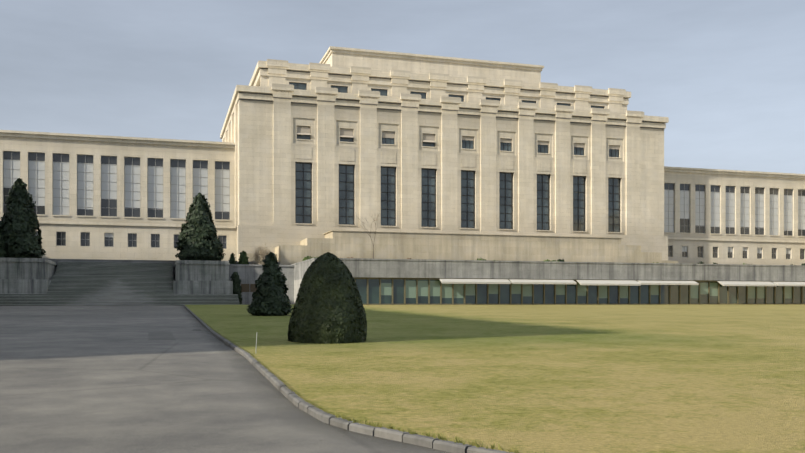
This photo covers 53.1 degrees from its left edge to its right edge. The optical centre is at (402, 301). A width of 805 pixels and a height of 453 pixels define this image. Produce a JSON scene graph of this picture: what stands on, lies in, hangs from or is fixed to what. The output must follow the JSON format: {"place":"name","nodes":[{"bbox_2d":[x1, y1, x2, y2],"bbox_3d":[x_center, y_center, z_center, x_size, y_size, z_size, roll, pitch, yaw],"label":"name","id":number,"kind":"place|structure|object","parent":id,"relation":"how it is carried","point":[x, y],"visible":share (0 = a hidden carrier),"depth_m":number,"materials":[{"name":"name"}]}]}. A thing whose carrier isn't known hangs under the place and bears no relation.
{"place":"outdoors","nodes":[
{"label":"outdoors","id":0,"kind":"place"},
{"bbox_2d":[294,279,301,303],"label":"wall","id":1,"kind":"structure","parent":0,"point":[297,283],"depth_m":101.08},
{"bbox_2d":[0,304,804,452],"bbox_3d":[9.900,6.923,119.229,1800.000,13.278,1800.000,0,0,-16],"label":"ground","id":2,"kind":"structure","parent":0,"point":[690,378],"depth_m":15.08,"materials":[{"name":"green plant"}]},
{"bbox_2d":[0,258,232,293],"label":"stair plinths","id":3,"kind":"object","parent":2,"relation":"on","point":[25,275],"visible":0.65,"depth_m":92.57,"materials":[{"name":"stone"}]},
{"bbox_2d":[0,224,7,257],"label":"conifer tree","id":4,"kind":"object","parent":3,"relation":"on","point":[2,251],"visible":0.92,"depth_m":91.73,"materials":[{"name":"green plant"}]},
{"bbox_2d":[0,178,46,257],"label":"conifer tree","id":5,"kind":"object","parent":3,"relation":"on","point":[19,222],"visible":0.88,"depth_m":93.31,"materials":[{"name":"green plant"}]},
{"bbox_2d":[175,193,225,260],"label":"conifer tree","id":6,"kind":"object","parent":3,"relation":"on","point":[198,238],"visible":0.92,"depth_m":98.45,"materials":[{"name":"green plant"}]},
{"bbox_2d":[0,261,239,305],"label":"grand stairs","id":7,"kind":"structure","parent":2,"relation":"on","point":[106,283],"depth_m":90.81,"materials":[{"name":"stone"}]},
{"bbox_2d":[67,321,175,340],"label":"road repair patches","id":8,"kind":"object","parent":2,"relation":"on","point":[164,335],"visible":1,"depth_m":30.88,"materials":[{"name":"grey asphalt"}]},
{"bbox_2d":[49,259,279,279],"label":"terrace slab","id":9,"kind":"structure","parent":2,"relation":"on","point":[102,260],"depth_m":100.53,"materials":[{"name":"grey stone"}]},
{"bbox_2d":[0,130,236,260],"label":"wing","id":10,"kind":"structure","parent":9,"relation":"on","point":[73,225],"depth_m":109.09,"materials":[{"name":"beige stone"}]},
{"bbox_2d":[3,151,229,248],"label":"wing frames","id":11,"kind":"structure","parent":10,"relation":"in","point":[132,191],"depth_m":109.87,"materials":[{"name":"grey metal"}]},
{"bbox_2d":[4,151,228,248],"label":"window panes","id":12,"kind":"object","parent":11,"relation":"in","point":[37,190],"depth_m":109.18,"materials":[{"name":"grey glass"}]},
{"bbox_2d":[220,46,668,260],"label":"building facade","id":13,"kind":"structure","parent":9,"relation":"on","point":[247,128],"depth_m":119.80,"materials":[{"name":"beige stone"}]},
{"bbox_2d":[289,82,619,231],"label":"window frames","id":14,"kind":"structure","parent":13,"relation":"in","point":[348,133],"depth_m":118.54,"materials":[{"name":"black metal"}]},
{"bbox_2d":[289,83,618,231],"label":"window panes","id":15,"kind":"structure","parent":14,"relation":"in","point":[342,194],"depth_m":119.82,"materials":[{"name":"black glass"}]},
{"bbox_2d":[267,59,643,235],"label":"pilasters","id":16,"kind":"object","parent":13,"relation":"attached to","point":[325,160],"visible":0.73,"depth_m":119.08,"materials":[{"name":"beige stone"}]},
{"bbox_2d":[238,230,677,264],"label":"podium terrace","id":17,"kind":"structure","parent":9,"relation":"on","point":[401,245],"depth_m":112.57,"materials":[{"name":"stone"}]},
{"bbox_2d":[664,166,804,264],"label":"wing","id":18,"kind":"structure","parent":9,"relation":"on","point":[723,241],"depth_m":137.26,"materials":[{"name":"beige stone"}]},
{"bbox_2d":[668,183,804,258],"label":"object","id":19,"kind":"structure","parent":18,"relation":"in","point":[744,200],"depth_m":138.06,"materials":[{"name":"grey metal"}]},
{"bbox_2d":[664,183,804,258],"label":"windows","id":20,"kind":"structure","parent":19,"relation":"in","point":[715,205],"depth_m":137.31,"materials":[{"name":"grey glass"}]},
{"bbox_2d":[230,272,242,303],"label":"shrub","id":21,"kind":"object","parent":2,"relation":"on","point":[237,287],"visible":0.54,"depth_m":99.06,"materials":[{"name":"green plant"}]},
{"bbox_2d":[229,264,293,303],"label":"plaque wall","id":22,"kind":"structure","parent":2,"relation":"on","point":[249,274],"depth_m":101.31,"materials":[{"name":"stone"}]},
{"bbox_2d":[228,253,237,263],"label":"cone shrub","id":23,"kind":"object","parent":22,"relation":"on","point":[232,259],"visible":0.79,"depth_m":102.37,"materials":[{"name":"green plant"}]},
{"bbox_2d":[238,251,248,263],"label":"green bush","id":24,"kind":"object","parent":22,"relation":"on","point":[243,258],"visible":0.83,"depth_m":102.66,"materials":[{"name":"green plant"}]},
{"bbox_2d":[241,284,256,291],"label":"wall plaques","id":25,"kind":"object","parent":22,"relation":"attached to","point":[245,287],"depth_m":101.15,"materials":[{"name":"brown metal"}]},
{"bbox_2d":[251,244,269,264],"bbox_3d":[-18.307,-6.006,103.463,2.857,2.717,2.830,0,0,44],"label":"bare twig shrub","id":26,"kind":"object","parent":22,"relation":"on","point":[259,251],"visible":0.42,"depth_m":103.12,"materials":[{"name":"beige plant"}]},
{"bbox_2d":[247,252,292,315],"bbox_3d":[-8.573,-1.126,51.726,3.002,4.274,2.925,0,0,-16],"label":"conifer tree","id":27,"kind":"object","parent":2,"relation":"on","point":[270,297],"visible":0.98,"depth_m":51.10,"materials":[{"name":"green plant"}]},
{"bbox_2d":[287,252,366,343],"bbox_3d":[-2.385,-0.139,25.940,2.592,2.928,2.555,0,0,-16],"label":"trimmed bush","id":28,"kind":"object","parent":2,"relation":"on","point":[328,308],"visible":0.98,"depth_m":25.14,"materials":[{"name":"green plant"}]},
{"bbox_2d":[183,304,513,452],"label":"kerb","id":29,"kind":"structure","parent":2,"relation":"on","point":[370,430],"depth_m":9.93,"materials":[{"name":"concrete"}]},
{"bbox_2d":[202,320,548,452],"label":"kerb grass tufts","id":30,"kind":"object","parent":2,"relation":"on","point":[473,443],"visible":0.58,"depth_m":9.43,"materials":[{"name":"green plant"}]},
{"bbox_2d":[291,258,804,280],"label":"retaining wall","id":31,"kind":"structure","parent":2,"relation":"on","point":[409,268],"depth_m":97.53,"materials":[{"name":"grey concrete"}]},
{"bbox_2d":[352,214,376,258],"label":"bare young tree","id":32,"kind":"object","parent":31,"relation":"on","point":[370,231],"visible":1,"depth_m":104.46,"materials":[{"name":"brown plant"}]},
{"bbox_2d":[440,279,804,285],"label":"pavilion awnings","id":33,"kind":"object","parent":31,"relation":"attached to","point":[585,282],"visible":1,"depth_m":98.40,"materials":[{"name":"grey"}]},
{"bbox_2d":[354,277,804,304],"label":"pavilion mullions","id":34,"kind":"object","parent":2,"relation":"on","point":[429,279],"visible":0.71,"depth_m":98.08,"materials":[{"name":"grey metal"}]},
{"bbox_2d":[356,279,804,303],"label":"pavilion glazing","id":35,"kind":"structure","parent":34,"relation":"in","point":[386,291],"depth_m":98.00,"materials":[{"name":"grey glass"}]},
{"bbox_2d":[0,0,804,173],"label":"sky","id":36,"kind":"structure","parent":0,"point":[728,76],"materials":[{"name":"blue"}]}
]}

